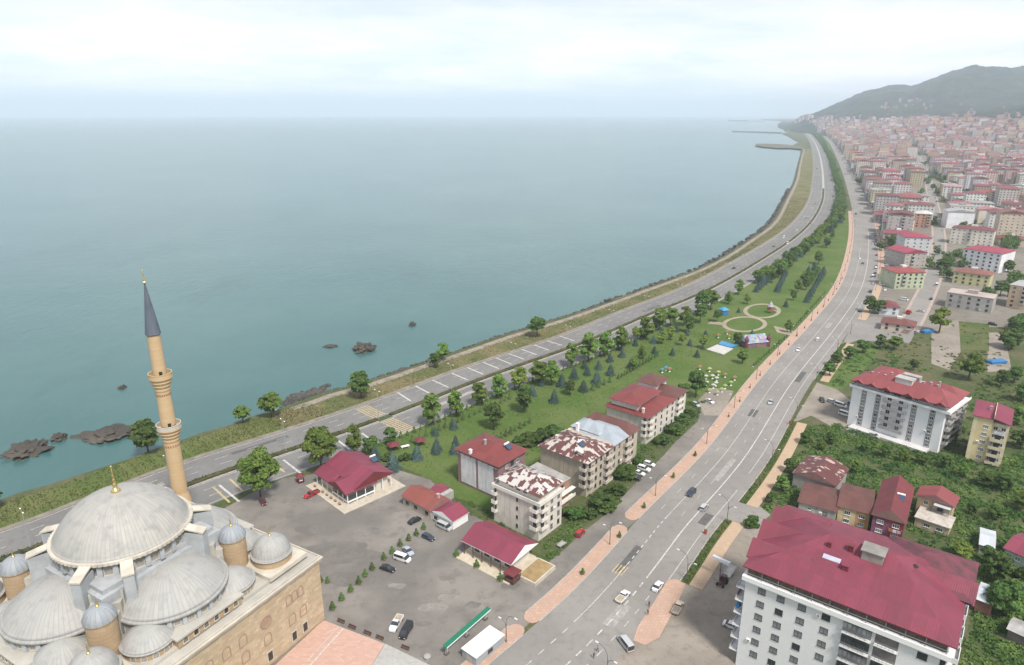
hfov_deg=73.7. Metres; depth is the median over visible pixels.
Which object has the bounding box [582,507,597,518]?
bush
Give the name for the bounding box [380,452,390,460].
bush
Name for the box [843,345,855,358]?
broadleaf tree
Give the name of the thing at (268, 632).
window
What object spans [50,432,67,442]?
sea rock
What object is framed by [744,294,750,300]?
broadleaf tree
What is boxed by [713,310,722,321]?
broadleaf tree
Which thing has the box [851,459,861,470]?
broadleaf tree
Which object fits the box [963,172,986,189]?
town house
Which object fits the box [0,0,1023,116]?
sky
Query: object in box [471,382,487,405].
broadleaf tree
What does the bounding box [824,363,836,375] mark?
broadleaf tree
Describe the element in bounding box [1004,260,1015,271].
broadleaf tree
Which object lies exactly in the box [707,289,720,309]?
broadleaf tree
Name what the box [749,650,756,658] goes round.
window
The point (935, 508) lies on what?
house
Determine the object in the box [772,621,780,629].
window
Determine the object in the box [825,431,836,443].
broadleaf tree
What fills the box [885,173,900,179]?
town house
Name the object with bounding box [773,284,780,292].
spruce tree
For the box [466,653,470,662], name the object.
door
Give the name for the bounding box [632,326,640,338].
broadleaf tree
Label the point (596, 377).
spruce tree
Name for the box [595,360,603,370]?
spruce tree
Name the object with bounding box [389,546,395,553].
potted shrub
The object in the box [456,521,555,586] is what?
cafe
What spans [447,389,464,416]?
broadleaf tree
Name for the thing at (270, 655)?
window
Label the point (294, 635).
window
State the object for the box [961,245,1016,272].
town house
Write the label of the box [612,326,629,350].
broadleaf tree
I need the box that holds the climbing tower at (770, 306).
[767,301,776,311]
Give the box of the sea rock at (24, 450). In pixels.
[0,438,54,460]
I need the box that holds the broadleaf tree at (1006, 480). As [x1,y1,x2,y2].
[995,472,1017,489]
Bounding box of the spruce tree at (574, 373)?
[569,366,578,379]
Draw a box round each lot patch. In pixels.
[302,540,382,564]
[325,571,376,586]
[367,527,379,530]
[388,583,406,588]
[414,657,428,662]
[415,621,431,625]
[418,603,447,612]
[437,594,458,599]
[439,576,454,580]
[464,601,481,607]
[501,583,520,588]
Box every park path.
[708,321,725,324]
[722,316,766,331]
[743,304,780,317]
[774,326,793,334]
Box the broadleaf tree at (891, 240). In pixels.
[886,235,896,245]
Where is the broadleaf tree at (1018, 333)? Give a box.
[1005,329,1023,348]
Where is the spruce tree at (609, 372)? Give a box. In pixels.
[605,364,615,376]
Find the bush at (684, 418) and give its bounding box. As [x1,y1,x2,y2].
[674,412,692,424]
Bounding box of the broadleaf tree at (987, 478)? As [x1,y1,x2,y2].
[976,471,995,485]
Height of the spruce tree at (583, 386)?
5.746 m
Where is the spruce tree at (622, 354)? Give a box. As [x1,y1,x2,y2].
[618,348,625,358]
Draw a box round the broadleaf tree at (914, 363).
[909,359,919,369]
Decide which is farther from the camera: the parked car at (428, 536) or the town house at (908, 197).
the town house at (908, 197)
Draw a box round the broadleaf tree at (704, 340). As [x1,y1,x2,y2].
[699,335,708,344]
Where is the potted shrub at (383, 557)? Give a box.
[381,552,387,559]
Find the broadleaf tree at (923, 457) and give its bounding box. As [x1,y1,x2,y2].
[916,451,930,462]
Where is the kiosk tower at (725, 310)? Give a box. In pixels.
[718,307,728,315]
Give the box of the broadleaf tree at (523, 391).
[515,384,532,412]
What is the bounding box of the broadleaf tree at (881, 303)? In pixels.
[872,300,886,313]
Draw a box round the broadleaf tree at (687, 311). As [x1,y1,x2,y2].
[678,306,691,325]
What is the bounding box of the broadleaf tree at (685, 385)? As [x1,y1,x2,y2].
[678,383,690,395]
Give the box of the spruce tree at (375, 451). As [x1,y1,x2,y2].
[370,444,381,461]
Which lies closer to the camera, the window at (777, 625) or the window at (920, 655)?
the window at (920, 655)
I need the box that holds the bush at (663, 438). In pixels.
[653,434,670,443]
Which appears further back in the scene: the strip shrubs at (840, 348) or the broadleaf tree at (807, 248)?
the broadleaf tree at (807, 248)
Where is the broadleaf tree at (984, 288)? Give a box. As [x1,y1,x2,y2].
[980,287,991,291]
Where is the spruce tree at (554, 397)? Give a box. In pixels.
[549,389,559,403]
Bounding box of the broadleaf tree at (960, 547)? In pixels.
[954,540,974,558]
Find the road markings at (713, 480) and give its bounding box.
[526,228,868,664]
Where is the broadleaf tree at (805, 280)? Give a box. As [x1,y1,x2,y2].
[802,275,811,288]
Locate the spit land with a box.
[755,143,802,148]
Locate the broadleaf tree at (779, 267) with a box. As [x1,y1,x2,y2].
[776,264,783,277]
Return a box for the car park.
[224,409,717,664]
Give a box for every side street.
[721,500,769,523]
[843,316,907,342]
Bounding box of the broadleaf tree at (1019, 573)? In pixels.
[1010,566,1023,581]
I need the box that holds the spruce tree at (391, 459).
[386,452,402,474]
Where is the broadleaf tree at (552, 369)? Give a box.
[543,360,561,384]
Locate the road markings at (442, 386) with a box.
[0,188,834,549]
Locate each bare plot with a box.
[931,319,960,369]
[987,332,1010,371]
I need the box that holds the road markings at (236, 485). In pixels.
[213,405,412,502]
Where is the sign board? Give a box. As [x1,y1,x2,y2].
[712,555,730,577]
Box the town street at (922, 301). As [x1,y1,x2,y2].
[904,155,944,342]
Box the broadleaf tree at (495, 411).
[484,403,505,428]
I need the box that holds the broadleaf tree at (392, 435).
[383,427,397,441]
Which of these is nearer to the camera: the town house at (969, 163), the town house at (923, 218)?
the town house at (923, 218)
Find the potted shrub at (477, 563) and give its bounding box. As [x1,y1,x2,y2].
[473,559,479,567]
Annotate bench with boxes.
[375,634,383,640]
[401,644,409,649]
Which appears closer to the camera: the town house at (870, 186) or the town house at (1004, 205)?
the town house at (1004, 205)
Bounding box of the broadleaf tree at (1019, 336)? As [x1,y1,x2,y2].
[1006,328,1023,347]
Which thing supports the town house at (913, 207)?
on the town ground at (1000, 314)
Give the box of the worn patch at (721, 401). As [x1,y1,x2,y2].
[698,387,733,415]
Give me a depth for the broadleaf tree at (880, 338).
360.60 m
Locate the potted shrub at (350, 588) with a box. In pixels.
[347,584,353,592]
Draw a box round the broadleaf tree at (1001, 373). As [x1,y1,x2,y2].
[994,369,1011,385]
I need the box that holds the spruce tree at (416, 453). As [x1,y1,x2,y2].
[410,445,422,462]
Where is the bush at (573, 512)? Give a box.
[562,505,585,519]
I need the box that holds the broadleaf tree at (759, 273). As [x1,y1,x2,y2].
[757,270,762,280]
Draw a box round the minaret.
[142,270,191,501]
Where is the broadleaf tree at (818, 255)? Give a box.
[814,250,823,263]
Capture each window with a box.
[222,646,231,661]
[239,633,247,648]
[241,650,250,664]
[264,632,272,646]
[267,648,273,662]
[289,613,296,626]
[291,629,297,642]
[300,604,306,617]
[302,620,308,632]
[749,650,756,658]
[751,638,758,646]
[753,625,760,633]
[754,613,761,621]
[756,600,763,608]
[758,587,765,595]
[767,658,775,664]
[769,646,776,654]
[771,634,778,642]
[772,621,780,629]
[774,608,782,616]
[776,595,784,603]
[789,655,797,663]
[792,642,799,651]
[793,629,801,638]
[795,616,803,625]
[797,603,805,612]
[814,653,823,661]
[816,640,825,648]
[819,626,827,635]
[821,613,830,622]
[874,528,881,533]
[892,524,899,528]
[916,651,927,661]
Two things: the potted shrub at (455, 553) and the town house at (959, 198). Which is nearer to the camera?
the potted shrub at (455, 553)
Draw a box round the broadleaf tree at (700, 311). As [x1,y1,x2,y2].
[693,303,707,322]
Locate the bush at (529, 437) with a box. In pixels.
[520,431,536,446]
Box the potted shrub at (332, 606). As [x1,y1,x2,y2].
[329,601,336,609]
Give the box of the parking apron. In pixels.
[794,383,855,435]
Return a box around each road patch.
[231,435,288,454]
[440,390,473,404]
[603,603,630,628]
[614,545,642,572]
[643,305,660,311]
[698,513,713,525]
[713,459,735,480]
[747,409,758,416]
[794,371,806,382]
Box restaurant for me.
[306,450,405,513]
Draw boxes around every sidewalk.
[462,624,524,664]
[524,525,626,622]
[625,279,842,519]
[634,579,685,644]
[689,521,743,589]
[747,422,806,507]
[820,343,853,381]
[837,211,853,278]
[858,283,881,319]
[868,202,883,273]
[902,159,933,317]
[916,158,946,332]
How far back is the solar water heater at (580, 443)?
225.32 m
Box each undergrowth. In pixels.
[452,499,513,531]
[524,427,567,455]
[536,518,584,560]
[581,443,664,516]
[658,400,704,441]
[762,423,1023,664]
[831,343,927,386]
[884,332,931,369]
[928,324,956,365]
[939,376,1023,453]
[944,350,989,376]
[959,604,1023,664]
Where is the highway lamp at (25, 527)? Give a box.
[19,508,30,547]
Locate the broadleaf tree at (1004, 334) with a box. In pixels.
[998,330,1013,347]
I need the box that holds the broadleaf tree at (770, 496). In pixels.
[765,492,776,502]
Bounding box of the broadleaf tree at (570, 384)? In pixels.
[564,380,574,394]
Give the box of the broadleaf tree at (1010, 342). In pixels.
[1003,337,1017,349]
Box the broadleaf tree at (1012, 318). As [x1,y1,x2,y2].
[1007,316,1017,327]
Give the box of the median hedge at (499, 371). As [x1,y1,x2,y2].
[389,192,823,415]
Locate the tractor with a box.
[716,573,728,587]
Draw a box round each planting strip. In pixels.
[681,519,731,584]
[739,421,796,503]
[815,344,845,380]
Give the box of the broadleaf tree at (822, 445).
[816,439,825,449]
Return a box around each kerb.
[0,133,824,563]
[355,141,833,451]
[461,625,523,664]
[525,526,627,620]
[625,279,843,518]
[680,519,723,580]
[738,424,788,501]
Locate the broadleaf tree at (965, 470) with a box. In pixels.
[957,463,970,476]
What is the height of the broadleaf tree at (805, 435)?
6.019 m
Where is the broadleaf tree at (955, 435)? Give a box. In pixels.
[948,428,958,443]
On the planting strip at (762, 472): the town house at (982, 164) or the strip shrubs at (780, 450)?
the strip shrubs at (780, 450)
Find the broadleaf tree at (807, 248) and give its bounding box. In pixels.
[803,245,809,253]
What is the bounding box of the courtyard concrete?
[373,644,428,664]
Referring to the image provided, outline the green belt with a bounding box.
[813,135,844,193]
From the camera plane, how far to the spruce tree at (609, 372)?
325.14 m
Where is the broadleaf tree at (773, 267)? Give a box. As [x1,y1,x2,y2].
[770,264,777,276]
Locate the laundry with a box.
[888,528,899,533]
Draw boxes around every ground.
[0,119,1023,664]
[836,144,1023,329]
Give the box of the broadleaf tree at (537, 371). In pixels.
[528,361,546,382]
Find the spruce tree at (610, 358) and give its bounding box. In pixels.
[606,353,613,362]
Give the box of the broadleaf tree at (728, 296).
[724,291,733,302]
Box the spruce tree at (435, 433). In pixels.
[431,426,438,437]
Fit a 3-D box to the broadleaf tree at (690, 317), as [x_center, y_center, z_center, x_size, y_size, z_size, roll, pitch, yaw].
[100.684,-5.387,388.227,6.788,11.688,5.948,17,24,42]
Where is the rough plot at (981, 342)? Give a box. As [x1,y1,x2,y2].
[959,321,988,350]
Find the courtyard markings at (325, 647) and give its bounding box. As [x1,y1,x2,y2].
[303,626,343,664]
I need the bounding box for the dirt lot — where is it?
[613,520,761,664]
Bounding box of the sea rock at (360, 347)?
[352,342,376,353]
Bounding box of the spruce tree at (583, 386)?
[578,380,588,392]
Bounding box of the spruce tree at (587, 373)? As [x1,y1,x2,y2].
[583,365,591,375]
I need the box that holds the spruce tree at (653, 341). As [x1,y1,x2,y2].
[650,335,655,344]
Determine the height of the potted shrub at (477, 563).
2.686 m
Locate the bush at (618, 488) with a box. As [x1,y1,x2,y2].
[605,483,626,494]
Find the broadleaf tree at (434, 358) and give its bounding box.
[428,353,440,366]
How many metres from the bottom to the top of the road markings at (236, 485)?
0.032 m
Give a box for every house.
[739,333,770,348]
[792,455,848,489]
[797,481,839,519]
[836,483,875,529]
[852,151,864,159]
[854,153,864,158]
[855,159,869,174]
[858,165,872,177]
[859,169,873,177]
[861,177,884,187]
[863,170,875,176]
[864,177,884,191]
[865,188,868,196]
[868,183,872,199]
[869,187,890,205]
[870,475,914,537]
[871,156,884,165]
[872,159,886,170]
[872,180,892,188]
[873,192,899,214]
[874,212,882,220]
[875,300,900,315]
[877,167,885,175]
[879,264,925,288]
[880,219,886,237]
[880,316,917,333]
[881,169,900,177]
[882,202,903,218]
[882,228,913,246]
[883,209,898,218]
[884,245,927,267]
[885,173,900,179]
[886,155,899,166]
[886,209,913,230]
[887,176,901,183]
[891,158,906,169]
[892,181,911,193]
[895,232,931,255]
[897,192,921,195]
[899,164,914,168]
[899,194,921,201]
[902,166,913,180]
[902,201,917,209]
[904,157,916,162]
[906,166,923,181]
[906,202,935,223]
[908,170,924,186]
[910,162,922,166]
[914,210,932,227]
[914,485,959,536]
[918,193,929,201]
[931,161,942,173]
[934,158,947,162]
[938,161,952,173]
[939,182,957,194]
[940,155,954,160]
[940,207,976,227]
[941,166,959,179]
[942,183,962,196]
[945,288,997,313]
[946,170,963,180]
[946,201,968,207]
[948,192,963,200]
[948,203,975,211]
[949,224,996,245]
[952,174,964,183]
[952,267,994,286]
[953,164,963,169]
[956,196,963,200]
[957,176,964,184]
[961,158,972,163]
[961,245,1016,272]
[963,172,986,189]
[963,191,986,201]
[966,161,978,167]
[967,199,994,206]
[969,175,988,190]
[972,166,988,172]
[972,183,990,190]
[975,163,990,167]
[975,206,1002,222]
[976,158,991,162]
[980,190,989,200]
[983,169,998,181]
[983,209,997,227]
[988,182,1001,188]
[988,190,994,201]
[989,163,1007,170]
[993,184,1015,201]
[993,186,1019,207]
[993,208,1023,239]
[994,234,1023,246]
[995,167,1004,173]
[997,174,1002,183]
[1000,156,1012,164]
[1000,201,1021,208]
[1002,168,1018,181]
[1003,533,1023,567]
[1004,158,1022,165]
[1006,280,1023,309]
[1009,170,1022,184]
[1010,161,1023,167]
[1011,164,1023,169]
[1015,172,1023,183]
[1016,185,1023,199]
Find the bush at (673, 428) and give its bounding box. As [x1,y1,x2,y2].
[664,421,685,433]
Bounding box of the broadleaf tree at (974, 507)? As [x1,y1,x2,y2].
[967,502,979,514]
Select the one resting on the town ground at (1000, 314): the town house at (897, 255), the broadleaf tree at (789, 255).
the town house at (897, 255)
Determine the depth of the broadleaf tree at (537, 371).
310.70 m
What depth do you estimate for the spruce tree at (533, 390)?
301.17 m
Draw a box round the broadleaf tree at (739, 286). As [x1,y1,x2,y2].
[734,279,744,294]
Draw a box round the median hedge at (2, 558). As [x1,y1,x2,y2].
[0,418,377,562]
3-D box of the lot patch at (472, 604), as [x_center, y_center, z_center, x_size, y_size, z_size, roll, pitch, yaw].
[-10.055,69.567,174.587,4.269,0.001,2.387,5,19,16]
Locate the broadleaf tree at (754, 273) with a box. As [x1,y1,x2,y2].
[752,269,763,281]
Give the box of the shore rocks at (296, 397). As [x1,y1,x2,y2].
[279,188,790,407]
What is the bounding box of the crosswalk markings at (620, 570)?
[612,564,627,575]
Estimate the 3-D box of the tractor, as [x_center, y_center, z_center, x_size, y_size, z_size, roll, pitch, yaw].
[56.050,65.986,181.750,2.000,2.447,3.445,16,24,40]
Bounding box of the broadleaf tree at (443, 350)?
[436,342,448,360]
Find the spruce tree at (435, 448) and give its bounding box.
[431,443,440,455]
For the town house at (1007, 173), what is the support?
on the town ground at (1000, 314)
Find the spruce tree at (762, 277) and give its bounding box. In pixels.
[759,273,766,285]
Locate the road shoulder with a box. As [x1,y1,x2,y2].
[0,136,813,531]
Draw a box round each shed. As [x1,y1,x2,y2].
[401,483,468,529]
[461,625,504,664]
[973,582,995,615]
[978,527,995,554]
[1006,617,1023,646]
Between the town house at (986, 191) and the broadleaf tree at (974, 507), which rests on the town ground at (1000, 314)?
the town house at (986, 191)
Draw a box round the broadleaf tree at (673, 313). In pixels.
[665,307,679,325]
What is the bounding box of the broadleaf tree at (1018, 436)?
[1009,430,1023,448]
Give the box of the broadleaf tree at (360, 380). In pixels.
[347,370,372,397]
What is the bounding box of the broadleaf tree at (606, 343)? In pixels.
[598,331,615,356]
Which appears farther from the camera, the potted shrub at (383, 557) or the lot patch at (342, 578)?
the potted shrub at (383, 557)
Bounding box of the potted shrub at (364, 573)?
[362,568,367,576]
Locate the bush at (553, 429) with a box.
[543,424,563,435]
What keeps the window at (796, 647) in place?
in the apartment building at (815, 589)
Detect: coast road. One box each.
[0,133,821,556]
[0,134,835,577]
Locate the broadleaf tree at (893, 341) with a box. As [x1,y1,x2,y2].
[887,336,903,349]
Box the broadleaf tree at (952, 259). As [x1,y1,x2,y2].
[948,257,955,266]
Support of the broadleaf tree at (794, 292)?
on the park lawn at (730, 364)
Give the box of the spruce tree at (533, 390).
[530,384,537,396]
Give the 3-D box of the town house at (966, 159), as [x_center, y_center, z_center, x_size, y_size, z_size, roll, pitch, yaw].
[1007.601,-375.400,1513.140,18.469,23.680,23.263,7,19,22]
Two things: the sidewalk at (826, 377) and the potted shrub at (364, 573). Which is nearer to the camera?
the potted shrub at (364, 573)
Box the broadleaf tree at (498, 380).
[491,373,507,398]
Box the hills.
[778,64,1023,146]
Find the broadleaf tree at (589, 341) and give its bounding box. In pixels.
[578,332,600,361]
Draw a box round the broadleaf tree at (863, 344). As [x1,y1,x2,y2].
[857,339,870,352]
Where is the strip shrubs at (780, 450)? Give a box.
[741,420,795,502]
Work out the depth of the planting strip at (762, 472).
241.01 m
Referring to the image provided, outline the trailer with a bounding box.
[722,562,737,577]
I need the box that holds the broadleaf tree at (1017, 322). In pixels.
[1010,317,1023,331]
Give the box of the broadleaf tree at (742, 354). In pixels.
[737,348,748,363]
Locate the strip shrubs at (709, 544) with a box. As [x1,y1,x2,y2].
[682,518,730,583]
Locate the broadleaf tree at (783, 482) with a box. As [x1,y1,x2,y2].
[775,475,789,489]
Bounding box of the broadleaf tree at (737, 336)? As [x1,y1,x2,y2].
[733,332,742,343]
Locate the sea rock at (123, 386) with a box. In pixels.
[117,384,126,389]
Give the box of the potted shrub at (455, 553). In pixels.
[453,548,458,556]
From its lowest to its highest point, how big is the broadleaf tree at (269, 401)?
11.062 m
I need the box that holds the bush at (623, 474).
[613,463,636,479]
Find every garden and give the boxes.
[452,497,508,528]
[533,519,585,561]
[573,438,663,524]
[657,401,700,443]
[760,424,1023,664]
[823,342,878,388]
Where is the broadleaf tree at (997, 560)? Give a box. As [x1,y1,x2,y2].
[984,550,1016,580]
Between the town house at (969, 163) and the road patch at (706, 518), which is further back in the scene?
the town house at (969, 163)
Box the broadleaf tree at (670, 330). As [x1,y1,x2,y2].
[667,326,675,339]
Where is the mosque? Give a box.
[0,465,325,664]
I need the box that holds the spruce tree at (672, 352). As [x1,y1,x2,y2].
[669,348,674,355]
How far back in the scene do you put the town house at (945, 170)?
1261.41 m
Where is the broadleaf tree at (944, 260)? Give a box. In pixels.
[938,256,950,267]
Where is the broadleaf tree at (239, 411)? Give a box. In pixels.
[232,405,250,422]
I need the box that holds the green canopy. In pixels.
[443,606,490,655]
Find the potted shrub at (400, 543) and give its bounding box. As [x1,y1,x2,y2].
[397,539,403,546]
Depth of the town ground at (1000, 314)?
473.29 m
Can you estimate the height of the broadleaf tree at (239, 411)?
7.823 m
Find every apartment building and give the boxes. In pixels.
[454,433,528,497]
[491,462,575,540]
[537,412,640,496]
[604,372,688,443]
[729,504,979,664]
[847,365,971,452]
[965,399,1014,466]
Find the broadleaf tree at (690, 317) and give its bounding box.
[683,313,694,332]
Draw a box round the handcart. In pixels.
[557,540,566,547]
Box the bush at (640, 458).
[632,454,645,463]
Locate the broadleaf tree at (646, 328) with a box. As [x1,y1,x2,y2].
[639,317,654,339]
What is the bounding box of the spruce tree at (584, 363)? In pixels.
[581,359,586,368]
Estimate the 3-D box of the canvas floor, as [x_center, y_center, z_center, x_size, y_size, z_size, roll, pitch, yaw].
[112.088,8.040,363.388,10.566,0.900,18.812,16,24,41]
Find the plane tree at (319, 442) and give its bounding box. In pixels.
[300,425,338,466]
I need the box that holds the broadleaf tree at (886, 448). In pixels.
[880,442,892,456]
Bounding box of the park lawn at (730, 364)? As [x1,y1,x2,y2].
[376,211,848,508]
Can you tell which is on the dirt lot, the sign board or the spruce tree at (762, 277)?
the sign board
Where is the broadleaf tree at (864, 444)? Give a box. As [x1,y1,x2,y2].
[861,440,870,451]
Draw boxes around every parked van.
[393,551,410,563]
[399,619,413,639]
[436,519,451,531]
[617,634,634,652]
[834,400,846,407]
[838,409,847,416]
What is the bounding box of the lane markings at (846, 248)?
[837,212,853,277]
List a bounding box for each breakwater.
[728,120,766,120]
[732,131,786,133]
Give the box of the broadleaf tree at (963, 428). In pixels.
[960,421,967,431]
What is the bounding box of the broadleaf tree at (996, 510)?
[986,502,1006,518]
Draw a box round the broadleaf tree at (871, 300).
[863,295,877,311]
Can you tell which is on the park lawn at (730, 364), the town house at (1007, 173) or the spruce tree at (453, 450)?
the spruce tree at (453, 450)
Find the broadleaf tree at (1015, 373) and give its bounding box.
[1006,366,1023,382]
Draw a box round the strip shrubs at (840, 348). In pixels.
[817,341,845,380]
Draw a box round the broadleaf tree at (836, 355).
[830,350,843,364]
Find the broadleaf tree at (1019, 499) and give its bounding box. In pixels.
[1011,492,1023,509]
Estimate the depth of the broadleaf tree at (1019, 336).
358.91 m
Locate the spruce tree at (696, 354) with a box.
[693,349,700,357]
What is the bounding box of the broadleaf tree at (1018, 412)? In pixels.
[1012,405,1023,423]
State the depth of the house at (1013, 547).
187.57 m
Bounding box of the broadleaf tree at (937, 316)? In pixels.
[929,306,951,332]
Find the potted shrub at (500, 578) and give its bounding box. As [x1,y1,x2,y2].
[497,572,502,580]
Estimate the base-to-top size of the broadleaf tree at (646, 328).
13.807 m
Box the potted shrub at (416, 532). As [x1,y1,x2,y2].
[413,528,418,535]
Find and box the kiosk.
[295,473,304,483]
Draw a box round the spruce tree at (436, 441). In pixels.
[431,437,442,451]
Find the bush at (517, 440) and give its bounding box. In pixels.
[511,435,526,446]
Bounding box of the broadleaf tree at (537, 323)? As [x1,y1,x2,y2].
[527,316,545,336]
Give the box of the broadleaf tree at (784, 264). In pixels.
[781,261,787,270]
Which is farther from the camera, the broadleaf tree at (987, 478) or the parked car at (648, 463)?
the parked car at (648, 463)
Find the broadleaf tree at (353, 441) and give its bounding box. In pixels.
[345,423,361,450]
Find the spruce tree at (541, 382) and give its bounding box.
[537,377,544,386]
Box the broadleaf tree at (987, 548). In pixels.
[979,545,995,561]
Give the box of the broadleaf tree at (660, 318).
[652,307,667,329]
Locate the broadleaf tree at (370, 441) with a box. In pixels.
[362,435,377,452]
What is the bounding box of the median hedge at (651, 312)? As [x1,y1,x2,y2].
[392,188,823,414]
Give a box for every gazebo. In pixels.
[386,441,399,450]
[414,436,426,444]
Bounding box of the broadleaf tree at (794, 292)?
[790,289,796,299]
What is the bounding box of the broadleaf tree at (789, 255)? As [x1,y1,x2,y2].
[786,253,794,263]
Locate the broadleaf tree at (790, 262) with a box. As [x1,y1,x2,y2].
[787,259,793,268]
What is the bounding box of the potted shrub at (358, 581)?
[355,576,362,584]
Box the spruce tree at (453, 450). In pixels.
[449,443,457,455]
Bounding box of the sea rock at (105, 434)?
[69,423,133,443]
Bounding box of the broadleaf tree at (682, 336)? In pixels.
[679,333,686,345]
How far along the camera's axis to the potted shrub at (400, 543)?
197.62 m
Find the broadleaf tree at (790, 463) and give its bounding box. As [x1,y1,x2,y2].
[783,457,796,472]
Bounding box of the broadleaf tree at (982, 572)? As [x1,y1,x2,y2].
[978,564,992,577]
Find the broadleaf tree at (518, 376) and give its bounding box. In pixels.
[509,366,527,388]
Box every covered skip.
[920,329,934,333]
[985,358,1007,364]
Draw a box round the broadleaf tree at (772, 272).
[768,270,777,282]
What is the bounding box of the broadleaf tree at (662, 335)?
[657,331,667,340]
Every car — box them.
[258,497,266,505]
[379,563,395,572]
[402,545,413,555]
[407,516,421,524]
[421,532,434,541]
[575,528,585,537]
[633,474,641,480]
[636,469,645,476]
[637,464,650,471]
[643,460,655,466]
[652,580,663,592]
[686,487,696,496]
[691,401,699,406]
[699,503,708,511]
[705,398,714,403]
[722,619,734,628]
[819,397,824,402]
[827,398,834,403]
[868,432,879,438]
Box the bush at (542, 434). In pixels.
[532,427,551,442]
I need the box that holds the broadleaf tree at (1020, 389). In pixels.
[1014,381,1023,400]
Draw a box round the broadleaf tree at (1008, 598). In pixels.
[983,578,1023,615]
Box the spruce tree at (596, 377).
[592,371,601,384]
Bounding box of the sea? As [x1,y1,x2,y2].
[0,116,800,499]
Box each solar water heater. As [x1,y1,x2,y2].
[369,454,377,461]
[504,441,512,449]
[577,439,584,446]
[897,492,905,501]
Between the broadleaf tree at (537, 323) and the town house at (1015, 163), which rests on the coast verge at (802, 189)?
the broadleaf tree at (537, 323)
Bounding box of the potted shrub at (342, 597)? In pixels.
[339,592,344,600]
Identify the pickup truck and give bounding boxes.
[303,489,319,498]
[389,613,403,632]
[615,589,630,603]
[671,600,683,614]
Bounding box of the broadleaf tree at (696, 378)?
[688,370,708,397]
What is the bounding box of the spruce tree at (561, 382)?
[555,373,566,388]
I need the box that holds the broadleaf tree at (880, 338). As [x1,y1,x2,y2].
[874,334,886,346]
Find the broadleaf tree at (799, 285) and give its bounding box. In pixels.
[794,279,802,289]
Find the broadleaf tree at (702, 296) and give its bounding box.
[694,289,709,308]
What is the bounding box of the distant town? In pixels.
[794,98,1023,164]
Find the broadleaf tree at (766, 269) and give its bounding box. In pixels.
[760,266,770,273]
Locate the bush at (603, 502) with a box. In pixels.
[589,491,621,512]
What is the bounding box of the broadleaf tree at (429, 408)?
[421,392,441,424]
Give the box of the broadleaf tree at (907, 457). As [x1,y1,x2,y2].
[898,449,910,461]
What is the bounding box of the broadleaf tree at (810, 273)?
[804,270,813,282]
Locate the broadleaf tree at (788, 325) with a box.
[784,319,793,331]
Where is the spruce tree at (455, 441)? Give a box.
[452,435,459,446]
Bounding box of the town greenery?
[879,144,1023,282]
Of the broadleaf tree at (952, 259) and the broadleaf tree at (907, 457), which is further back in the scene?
the broadleaf tree at (952, 259)
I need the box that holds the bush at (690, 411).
[683,408,696,416]
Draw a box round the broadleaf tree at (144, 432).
[127,418,159,452]
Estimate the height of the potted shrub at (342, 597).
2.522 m
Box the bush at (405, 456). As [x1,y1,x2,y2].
[398,452,410,459]
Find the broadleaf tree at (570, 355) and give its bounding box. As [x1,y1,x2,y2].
[565,343,580,361]
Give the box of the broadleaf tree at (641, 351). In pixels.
[638,345,647,356]
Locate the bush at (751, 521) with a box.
[743,514,759,527]
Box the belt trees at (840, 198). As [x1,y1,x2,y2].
[810,131,847,212]
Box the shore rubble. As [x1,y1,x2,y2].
[291,149,803,409]
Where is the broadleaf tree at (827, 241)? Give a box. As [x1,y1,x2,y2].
[823,237,830,247]
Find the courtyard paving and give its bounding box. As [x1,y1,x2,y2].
[276,620,383,664]
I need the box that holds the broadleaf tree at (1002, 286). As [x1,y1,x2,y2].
[992,280,1010,295]
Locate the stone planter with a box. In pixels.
[424,653,430,659]
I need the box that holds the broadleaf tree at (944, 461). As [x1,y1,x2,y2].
[939,454,954,467]
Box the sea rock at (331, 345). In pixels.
[323,344,337,347]
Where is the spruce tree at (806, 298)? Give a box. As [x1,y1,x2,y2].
[803,295,809,302]
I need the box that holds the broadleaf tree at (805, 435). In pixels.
[800,429,812,443]
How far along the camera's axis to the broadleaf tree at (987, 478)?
227.68 m
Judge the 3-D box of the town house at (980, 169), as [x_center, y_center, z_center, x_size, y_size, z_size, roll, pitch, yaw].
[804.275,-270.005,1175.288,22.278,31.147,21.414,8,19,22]
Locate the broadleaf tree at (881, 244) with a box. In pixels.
[878,241,886,249]
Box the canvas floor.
[706,341,737,354]
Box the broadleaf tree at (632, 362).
[629,356,637,367]
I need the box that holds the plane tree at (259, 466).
[236,445,281,496]
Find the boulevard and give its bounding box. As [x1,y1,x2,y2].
[489,136,877,664]
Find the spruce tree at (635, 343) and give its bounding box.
[632,339,638,346]
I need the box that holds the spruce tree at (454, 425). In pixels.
[449,419,458,430]
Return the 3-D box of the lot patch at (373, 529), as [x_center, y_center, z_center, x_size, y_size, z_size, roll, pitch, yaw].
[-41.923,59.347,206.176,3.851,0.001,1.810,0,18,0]
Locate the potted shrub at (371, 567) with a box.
[369,562,375,570]
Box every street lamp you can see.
[498,616,517,641]
[595,641,616,664]
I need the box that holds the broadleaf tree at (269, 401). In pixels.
[256,391,283,415]
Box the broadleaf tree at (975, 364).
[957,352,985,379]
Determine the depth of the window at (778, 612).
145.73 m

